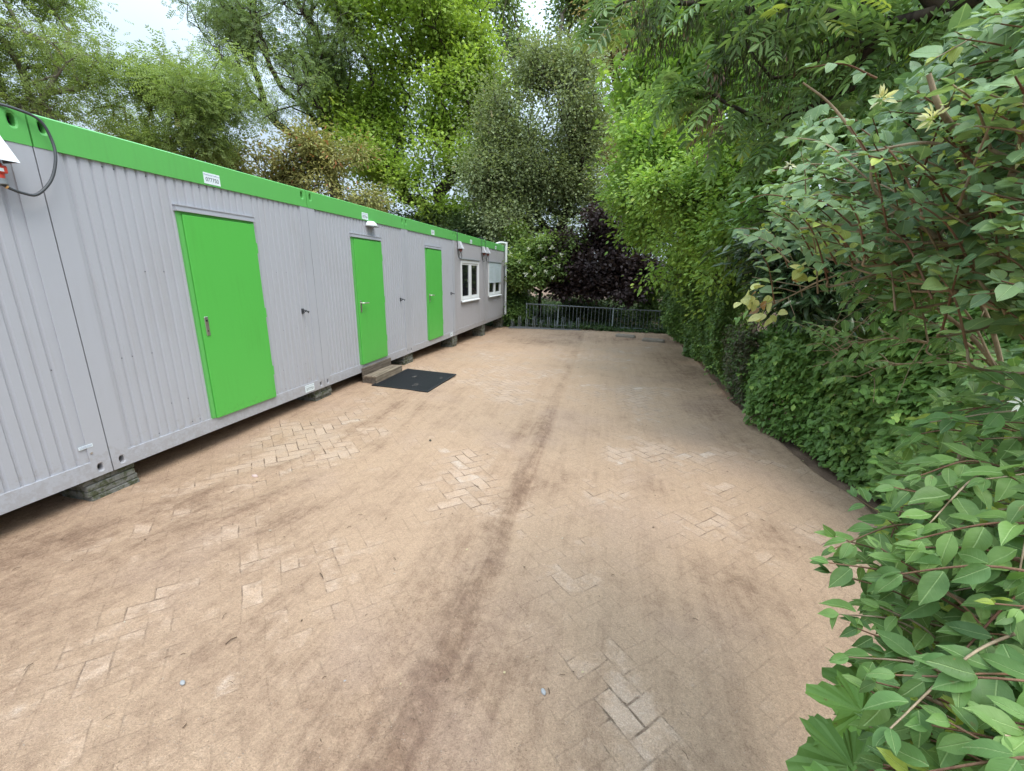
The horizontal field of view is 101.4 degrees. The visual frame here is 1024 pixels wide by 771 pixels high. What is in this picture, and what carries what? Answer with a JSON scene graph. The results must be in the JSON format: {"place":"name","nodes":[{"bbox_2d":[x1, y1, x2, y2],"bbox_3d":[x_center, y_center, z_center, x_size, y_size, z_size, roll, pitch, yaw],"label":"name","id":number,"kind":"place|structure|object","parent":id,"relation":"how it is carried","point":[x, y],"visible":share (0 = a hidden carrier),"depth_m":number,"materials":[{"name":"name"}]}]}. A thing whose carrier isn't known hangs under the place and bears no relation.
{"place":"outdoors","nodes":[
{"label":"outdoors","id":0,"kind":"place"},
{"bbox_2d":[0,0,908,266],"label":"sky","id":1,"kind":"structure","parent":0,"point":[152,13],"materials":[{"name":"white"}]},
{"bbox_2d":[531,287,910,519],"bbox_3d":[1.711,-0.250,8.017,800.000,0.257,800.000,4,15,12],"label":"ground","id":2,"kind":"structure","parent":0,"point":[828,474],"depth_m":4.59,"materials":[{"name":"soil"}]},
{"bbox_2d":[0,0,153,128],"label":"ash tree","id":3,"kind":"object","parent":2,"relation":"on","point":[48,86],"visible":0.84,"depth_m":11.51,"materials":[{"name":"green plant"}]},
{"bbox_2d":[50,25,284,173],"bbox_3d":[-11.262,-6.533,13.816,7.789,8.898,4.804,4,15,12],"label":"ash tree","id":4,"kind":"object","parent":2,"relation":"on","point":[186,100],"visible":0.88,"depth_m":12.59,"materials":[{"name":"green plant"}]},
{"bbox_2d":[161,0,393,197],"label":"locust tree","id":5,"kind":"object","parent":2,"relation":"on","point":[240,23],"visible":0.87,"depth_m":17.18,"materials":[{"name":"green plant"}]},
{"bbox_2d":[211,111,399,212],"bbox_3d":[-7.641,-5.824,15.284,7.828,6.839,3.913,4,15,12],"label":"photinia bush","id":6,"kind":"object","parent":2,"relation":"on","point":[316,158],"visible":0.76,"depth_m":14.03,"materials":[{"name":"green plant"}]},
{"bbox_2d":[262,0,518,226],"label":"maple tree","id":7,"kind":"object","parent":2,"relation":"on","point":[452,56],"visible":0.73,"depth_m":18.23,"materials":[{"name":"green plant"}]},
{"bbox_2d":[343,192,510,248],"bbox_3d":[-4.487,-6.243,19.434,9.809,5.582,4.226,4,15,12],"label":"bush","id":8,"kind":"object","parent":2,"relation":"on","point":[456,223],"visible":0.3,"depth_m":18.22,"materials":[{"name":"green plant"}]},
{"bbox_2d":[0,325,886,770],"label":"paved yard","id":9,"kind":"structure","parent":2,"relation":"on","point":[660,599],"depth_m":2.44,"materials":[{"name":"beige brick"}]},
{"bbox_2d":[62,477,139,501],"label":"concrete slab","id":10,"kind":"structure","parent":9,"relation":"on","point":[115,489],"depth_m":3.19,"materials":[{"name":"grey concrete"}]},
{"bbox_2d":[58,472,137,497],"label":"concrete slab","id":11,"kind":"structure","parent":10,"relation":"on","point":[92,493],"depth_m":3.13,"materials":[{"name":"grey concrete"}]},
{"bbox_2d":[68,468,134,491],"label":"concrete slab","id":12,"kind":"structure","parent":11,"relation":"on","point":[108,480],"depth_m":3.16,"materials":[{"name":"grey concrete"}]},
{"bbox_2d":[76,463,133,486],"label":"concrete slab","id":13,"kind":"structure","parent":12,"relation":"on","point":[104,476],"depth_m":3.16,"materials":[{"name":"grey concrete"}]},
{"bbox_2d":[0,106,112,514],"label":"portable cabin","id":14,"kind":"object","parent":13,"relation":"on","point":[52,439],"visible":1,"depth_m":2.70,"materials":[{"name":"grey metal"}]},
{"bbox_2d":[0,103,57,196],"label":"power cable","id":15,"kind":"object","parent":14,"relation":"hanging from","point":[3,179],"visible":1,"depth_m":2.58,"materials":[{"name":"grey plastic"}]},
{"bbox_2d":[297,392,330,401],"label":"concrete slab","id":16,"kind":"structure","parent":9,"relation":"on","point":[312,399],"depth_m":5.49,"materials":[{"name":"grey concrete"}]},
{"bbox_2d":[301,388,331,397],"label":"concrete slab","id":17,"kind":"structure","parent":16,"relation":"on","point":[322,393],"depth_m":5.48,"materials":[{"name":"grey concrete"}]},
{"bbox_2d":[308,385,330,393],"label":"concrete slab","id":18,"kind":"structure","parent":17,"relation":"on","point":[321,389],"depth_m":5.53,"materials":[{"name":"grey concrete"}]},
{"bbox_2d":[24,114,324,469],"bbox_3d":[-5.573,-1.188,4.621,6.008,2.706,2.507,4,15,12],"label":"portable cabin","id":19,"kind":"object","parent":18,"relation":"on","point":[190,286],"visible":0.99,"depth_m":3.55,"materials":[{"name":"grey metal"}]},
{"bbox_2d":[181,214,275,417],"bbox_3d":[-2.722,-0.661,4.125,0.054,1.813,0.765,4,15,12],"label":"door","id":20,"kind":"structure","parent":19,"relation":"in","point":[223,257],"depth_m":4.05,"materials":[{"name":"green paint"}]},
{"bbox_2d":[305,190,409,386],"bbox_3d":[-5.014,-1.814,6.992,6.032,2.706,2.507,4,15,12],"label":"portable cabin","id":21,"kind":"object","parent":18,"relation":"on","point":[359,263],"visible":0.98,"depth_m":6.08,"materials":[{"name":"grey metal"}]},
{"bbox_2d":[353,239,387,364],"bbox_3d":[-2.147,-1.286,6.493,0.109,1.813,0.765,4,15,12],"label":"door","id":22,"kind":"structure","parent":21,"relation":"in","point":[368,258],"depth_m":6.44,"materials":[{"name":"green paint"}]},
{"bbox_2d":[362,358,401,383],"bbox_3d":[-2.079,-0.244,6.766,0.228,0.244,0.865,4,15,12],"label":"timber step","id":23,"kind":"object","parent":9,"relation":"on","point":[379,371],"visible":0.94,"depth_m":6.65,"materials":[{"name":"brown wood"}]},
{"bbox_2d":[391,360,412,364],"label":"concrete slab","id":24,"kind":"structure","parent":9,"relation":"on","point":[410,361],"depth_m":7.85,"materials":[{"name":"grey concrete"}]},
{"bbox_2d":[391,357,412,362],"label":"concrete slab","id":25,"kind":"structure","parent":24,"relation":"on","point":[403,361],"depth_m":7.83,"materials":[{"name":"grey concrete"}]},
{"bbox_2d":[394,355,412,359],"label":"concrete slab","id":26,"kind":"structure","parent":25,"relation":"on","point":[405,358],"depth_m":7.85,"materials":[{"name":"grey concrete"}]},
{"bbox_2d":[372,369,455,392],"bbox_3d":[-1.532,-0.098,6.739,0.910,0.026,1.158,7,16,12],"label":"rubber mat","id":27,"kind":"object","parent":9,"relation":"on","point":[418,380],"visible":1,"depth_m":6.65,"materials":[{"name":"black rubber"}]},
{"bbox_2d":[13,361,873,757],"bbox_3d":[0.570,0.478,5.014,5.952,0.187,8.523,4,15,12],"label":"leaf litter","id":28,"kind":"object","parent":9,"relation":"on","point":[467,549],"visible":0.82,"depth_m":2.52,"materials":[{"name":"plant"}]},
{"bbox_2d":[441,342,456,345],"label":"concrete slab","id":29,"kind":"structure","parent":9,"relation":"on","point":[451,344],"depth_m":10.24,"materials":[{"name":"grey concrete"}]},
{"bbox_2d":[441,339,456,342],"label":"concrete slab","id":30,"kind":"structure","parent":29,"relation":"on","point":[442,341],"depth_m":10.22,"materials":[{"name":"grey concrete"}]},
{"bbox_2d":[509,316,580,329],"bbox_3d":[1.148,-2.204,14.675,2.510,0.428,0.355,3,15,7],"label":"bike rack","id":31,"kind":"object","parent":9,"relation":"on","point":[527,327],"visible":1,"depth_m":14.63,"materials":[{"name":"metal"}]},
{"bbox_2d":[526,303,662,328],"bbox_3d":[3.028,-2.338,14.738,5.121,0.980,0.052,3,15,8],"label":"metal railing","id":32,"kind":"object","parent":9,"relation":"on","point":[621,309],"visible":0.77,"depth_m":14.70,"materials":[{"name":"metal"}]},
{"bbox_2d":[615,333,635,337],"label":"kerb block","id":33,"kind":"structure","parent":9,"relation":"on","point":[625,335],"depth_m":12.84,"materials":[{"name":"concrete"}]},
{"bbox_2d":[642,337,664,342],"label":"kerb block","id":34,"kind":"structure","parent":9,"relation":"on","point":[645,339],"depth_m":12.07,"materials":[{"name":"concrete"}]},
{"bbox_2d":[785,650,916,770],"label":"sycamore seedling","id":35,"kind":"object","parent":9,"relation":"on","point":[835,744],"visible":0.5,"depth_m":0.81,"materials":[{"name":"green plant"}]},
{"bbox_2d":[728,0,1023,374],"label":"honeysuckle shrub","id":36,"kind":"object","parent":9,"relation":"on","point":[968,199],"visible":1,"depth_m":0.92,"materials":[{"name":"green plant"}]},
{"bbox_2d":[809,345,1023,770],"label":"mock orange shrub","id":37,"kind":"object","parent":9,"relation":"on","point":[940,602],"visible":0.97,"depth_m":0.73,"materials":[{"name":"green plant"}]},
{"bbox_2d":[461,0,556,295],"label":"poplar tree","id":38,"kind":"object","parent":2,"relation":"on","point":[511,26],"visible":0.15,"depth_m":25.82,"materials":[{"name":"green plant"}]},
{"bbox_2d":[502,287,538,325],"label":"bush","id":39,"kind":"object","parent":2,"relation":"on","point":[516,305],"visible":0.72,"depth_m":15.27,"materials":[{"name":"green plant"}]},
{"bbox_2d":[440,12,624,319],"bbox_3d":[1.483,-8.155,16.414,8.504,11.242,7.018,4,15,12],"label":"field maple","id":40,"kind":"object","parent":2,"relation":"on","point":[515,175],"visible":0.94,"depth_m":15.48,"materials":[{"name":"green plant"}]},
{"bbox_2d":[499,219,592,317],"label":"guelder shrub","id":41,"kind":"object","parent":2,"relation":"on","point":[523,267],"visible":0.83,"depth_m":14.62,"materials":[{"name":"green plant"}]},
{"bbox_2d":[534,0,622,300],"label":"poplar tree","id":42,"kind":"object","parent":2,"relation":"on","point":[562,9],"visible":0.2,"depth_m":24.36,"materials":[{"name":"green plant"}]},
{"bbox_2d":[530,295,627,323],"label":"bush","id":43,"kind":"object","parent":2,"relation":"on","point":[590,304],"visible":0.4,"depth_m":16.35,"materials":[{"name":"green plant"}]},
{"bbox_2d":[320,79,841,314],"bbox_3d":[11.405,-10.461,21.463,49.253,16.223,44.613,-11,19,-38],"label":"distant wood","id":44,"kind":"object","parent":2,"relation":"on","point":[554,226],"depth_m":25.00,"materials":[{"name":"green plant"}]},
{"bbox_2d":[532,198,668,316],"bbox_3d":[3.178,-4.323,15.015,5.272,4.547,3.614,4,15,12],"label":"purple maple","id":45,"kind":"object","parent":2,"relation":"on","point":[591,278],"visible":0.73,"depth_m":14.51,"materials":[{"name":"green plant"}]},
{"bbox_2d":[569,0,665,179],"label":"bronze tree","id":46,"kind":"object","parent":2,"relation":"on","point":[625,52],"visible":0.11,"depth_m":20.16,"materials":[{"name":"green plant"}]},
{"bbox_2d":[485,297,762,336],"bbox_3d":[3.121,-4.046,20.622,13.171,1.200,13.362,4,15,12],"label":"ivy ground cover","id":47,"kind":"object","parent":2,"relation":"on","point":[602,327],"visible":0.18,"depth_m":15.43,"materials":[{"name":"green plant"}]},
{"bbox_2d":[617,257,668,326],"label":"bush","id":48,"kind":"object","parent":2,"relation":"on","point":[652,305],"visible":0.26,"depth_m":15.74,"materials":[{"name":"green plant"}]},
{"bbox_2d":[578,53,777,342],"bbox_3d":[3.784,-3.778,9.271,4.567,6.502,6.229,4,15,12],"label":"elder tree","id":49,"kind":"object","parent":2,"relation":"on","point":[633,137],"visible":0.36,"depth_m":8.71,"materials":[{"name":"green plant"}]},
{"bbox_2d":[657,250,762,364],"bbox_3d":[5.265,-2.356,11.105,2.599,2.789,7.512,4,15,12],"label":"ivy hedge","id":50,"kind":"object","parent":2,"relation":"on","point":[679,331],"visible":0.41,"depth_m":10.42,"materials":[{"name":"green plant"}]},
{"bbox_2d":[610,102,829,304],"bbox_3d":[3.032,-2.009,6.610,3.402,4.306,2.865,10,18,32],"label":"dogwood shrub","id":51,"kind":"object","parent":2,"relation":"on","point":[690,194],"visible":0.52,"depth_m":6.33,"materials":[{"name":"green plant"}]},
{"bbox_2d":[692,255,777,392],"bbox_3d":[4.260,-1.142,7.247,2.182,2.379,2.666,4,15,12],"label":"ivy hedge","id":52,"kind":"object","parent":2,"relation":"on","point":[715,321],"visible":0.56,"depth_m":6.95,"materials":[{"name":"green plant"}]},
{"bbox_2d":[710,324,770,407],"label":"barberry shrub","id":53,"kind":"object","parent":2,"relation":"on","point":[735,349],"visible":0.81,"depth_m":6.12,"materials":[{"name":"green plant"}]},
{"bbox_2d":[580,0,1002,187],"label":"sycamore tree","id":54,"kind":"object","parent":2,"relation":"on","point":[623,84],"visible":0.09,"depth_m":9.88,"materials":[{"name":"green plant"}]},
{"bbox_2d":[570,0,1023,194],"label":"ash tree","id":55,"kind":"object","parent":2,"relation":"on","point":[852,17],"visible":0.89,"depth_m":2.98,"materials":[{"name":"green plant"}]},
{"bbox_2d":[695,209,901,341],"bbox_3d":[2.911,-0.426,4.098,2.150,2.552,1.443,4,15,12],"label":"laurel shrub","id":56,"kind":"object","parent":2,"relation":"on","point":[820,307],"visible":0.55,"depth_m":3.78,"materials":[{"name":"green plant"}]},
{"bbox_2d":[697,0,1006,344],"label":"hazel tree","id":57,"kind":"object","parent":2,"relation":"on","point":[750,212],"visible":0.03,"depth_m":4.29,"materials":[{"name":"green plant"}]},
{"bbox_2d":[733,233,1005,401],"bbox_3d":[1.571,0.234,1.483,1.448,1.506,0.837,4,15,12],"label":"arching shrub","id":58,"kind":"object","parent":2,"relation":"on","point":[904,334],"visible":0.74,"depth_m":1.39,"materials":[{"name":"green plant"}]},
{"bbox_2d":[735,286,1023,510],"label":"bramble hedge","id":59,"kind":"object","parent":2,"relation":"on","point":[849,439],"visible":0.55,"depth_m":4.01,"materials":[{"name":"green plant"}]},
{"bbox_3d":[-1.558,-1.212,10.342,0.304,0.054,0.352,4,15,12],"label":"concrete slab","id":60,"kind":"object","parent":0,"visible":0},
{"bbox_2d":[403,217,455,352],"bbox_3d":[-4.477,-2.442,9.367,6.009,2.706,2.507,4,15,12],"label":"portable cabin","id":61,"kind":"object","parent":60,"relation":"on","point":[430,264],"visible":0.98,"depth_m":8.54,"materials":[{"name":"grey metal"}]},
{"bbox_2d":[426,249,442,339],"bbox_3d":[-1.599,-1.913,8.866,0.109,1.813,0.765,4,15,12],"label":"door","id":62,"kind":"structure","parent":61,"relation":"in","point":[434,261],"depth_m":8.82,"materials":[{"name":"green paint"}]},
{"bbox_2d":[454,232,486,334],"bbox_3d":[-3.916,-2.970,11.764,6.040,2.503,2.507,4,15,12],"label":"portable cabin","id":63,"kind":"object","parent":60,"relation":"on","point":[469,290],"visible":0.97,"depth_m":11.01,"materials":[{"name":"grey metal"}]},
{"bbox_2d":[453,230,462,258],"bbox_3d":[-1.302,-3.345,9.966,0.181,0.666,0.238,9,17,26],"label":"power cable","id":64,"kind":"object","parent":63,"relation":"attached to","point":[460,250],"visible":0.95,"depth_m":9.93,"materials":[{"name":"grey plastic"}]},
{"bbox_2d":[460,258,480,302],"bbox_3d":[-1.100,-2.787,11.097,0.097,1.063,1.570,4,15,12],"label":"window","id":65,"kind":"structure","parent":63,"relation":"in","point":[469,268],"depth_m":11.03,"materials":[{"name":"white plastic"}]},
{"bbox_3d":[-0.492,-2.440,14.986,0.291,0.052,0.331,4,15,11],"label":"concrete slab","id":66,"kind":"object","parent":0,"visible":0},
{"bbox_2d":[484,241,504,323],"bbox_3d":[-3.368,-3.597,14.137,6.040,2.503,2.507,4,15,12],"label":"portable cabin","id":67,"kind":"object","parent":66,"relation":"on","point":[494,273],"visible":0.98,"depth_m":13.38,"materials":[{"name":"grey metal"}]},
{"bbox_2d":[488,261,501,296],"bbox_3d":[-0.552,-3.414,13.470,0.097,1.063,1.570,4,15,12],"label":"window","id":68,"kind":"structure","parent":67,"relation":"in","point":[494,268],"depth_m":13.38,"materials":[{"name":"white plastic"}]},
{"bbox_2d":[497,242,507,313],"bbox_3d":[-0.388,-3.687,14.486,0.535,2.440,0.130,-11,19,-38],"label":"downpipe","id":69,"kind":"object","parent":67,"relation":"attached to","point":[505,286],"visible":0.84,"depth_m":14.57,"materials":[{"name":"white plastic"}]}
]}

